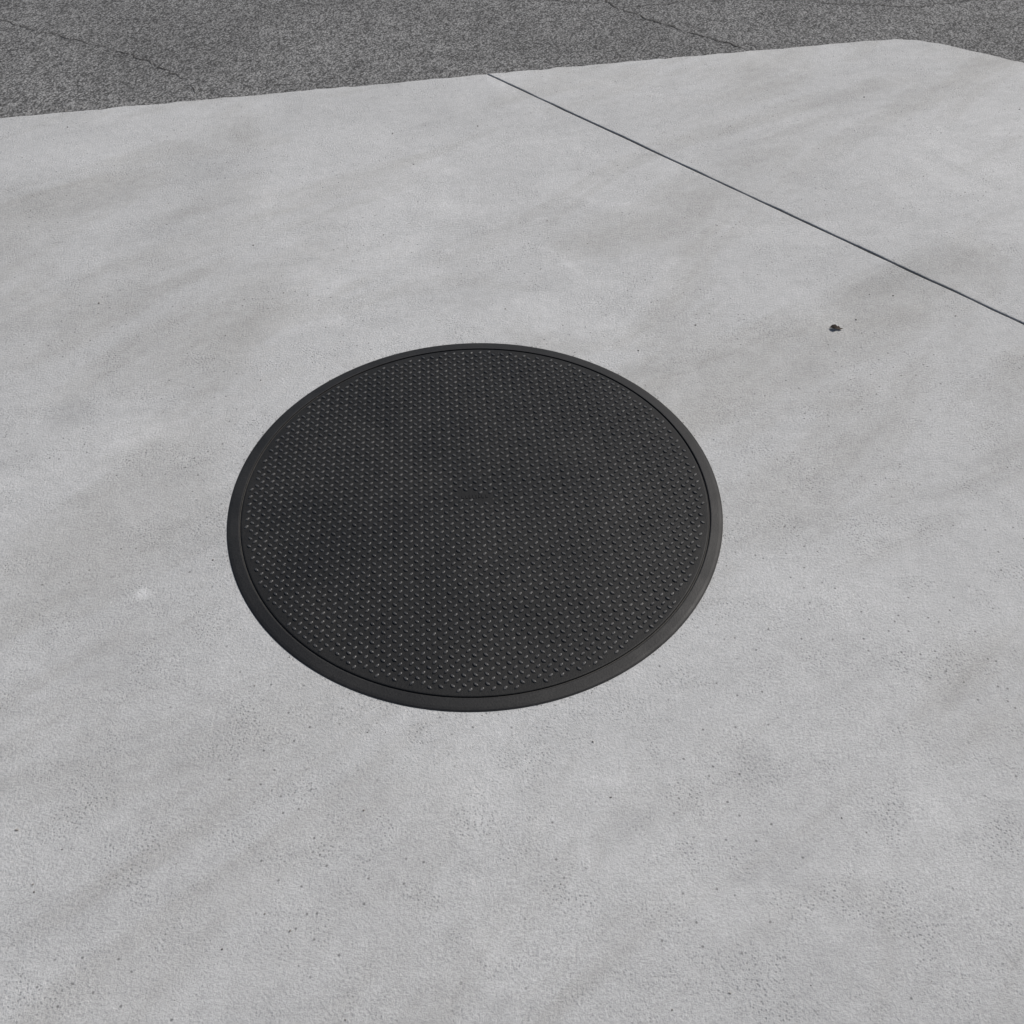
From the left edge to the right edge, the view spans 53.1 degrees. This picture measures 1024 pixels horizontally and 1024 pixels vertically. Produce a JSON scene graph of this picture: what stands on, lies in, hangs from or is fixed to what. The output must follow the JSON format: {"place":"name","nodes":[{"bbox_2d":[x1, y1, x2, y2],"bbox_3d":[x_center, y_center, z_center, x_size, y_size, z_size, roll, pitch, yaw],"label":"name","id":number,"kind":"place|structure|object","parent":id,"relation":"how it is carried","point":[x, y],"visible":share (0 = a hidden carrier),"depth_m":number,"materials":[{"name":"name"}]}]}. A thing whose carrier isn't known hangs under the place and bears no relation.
{"place":"outdoors","nodes":[
{"label":"outdoors","id":0,"kind":"place"},
{"bbox_2d":[0,39,1023,1023],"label":"concrete pavement","id":1,"kind":"structure","parent":0,"point":[780,780],"depth_m":2.05,"materials":[{"name":"grey concrete"}]},
{"bbox_2d":[227,343,722,711],"bbox_3d":[-0.077,-0.025,2.184,1.042,0.028,1.042,0,48,0],"label":"manhole cover","id":2,"kind":"object","parent":1,"relation":"on","point":[463,463],"visible":1,"depth_m":2.12,"materials":[{"name":"black metal"}]},
{"bbox_2d":[0,0,1023,117],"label":"asphalt road","id":3,"kind":"structure","parent":0,"point":[62,55],"depth_m":3.71,"materials":[{"name":"grey asphalt"}]},
{"bbox_2d":[0,33,1019,1020],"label":"loose grit","id":4,"kind":"object","parent":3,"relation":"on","point":[333,249],"visible":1,"depth_m":3.20,"materials":[{"name":"grey gravel"}]},
{"bbox_2d":[830,324,842,329],"bbox_3d":[0.812,-0.461,2.561,0.034,0.008,0.016,9,49,8],"label":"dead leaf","id":5,"kind":"object","parent":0,"point":[834,326],"visible":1,"depth_m":2.56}
]}

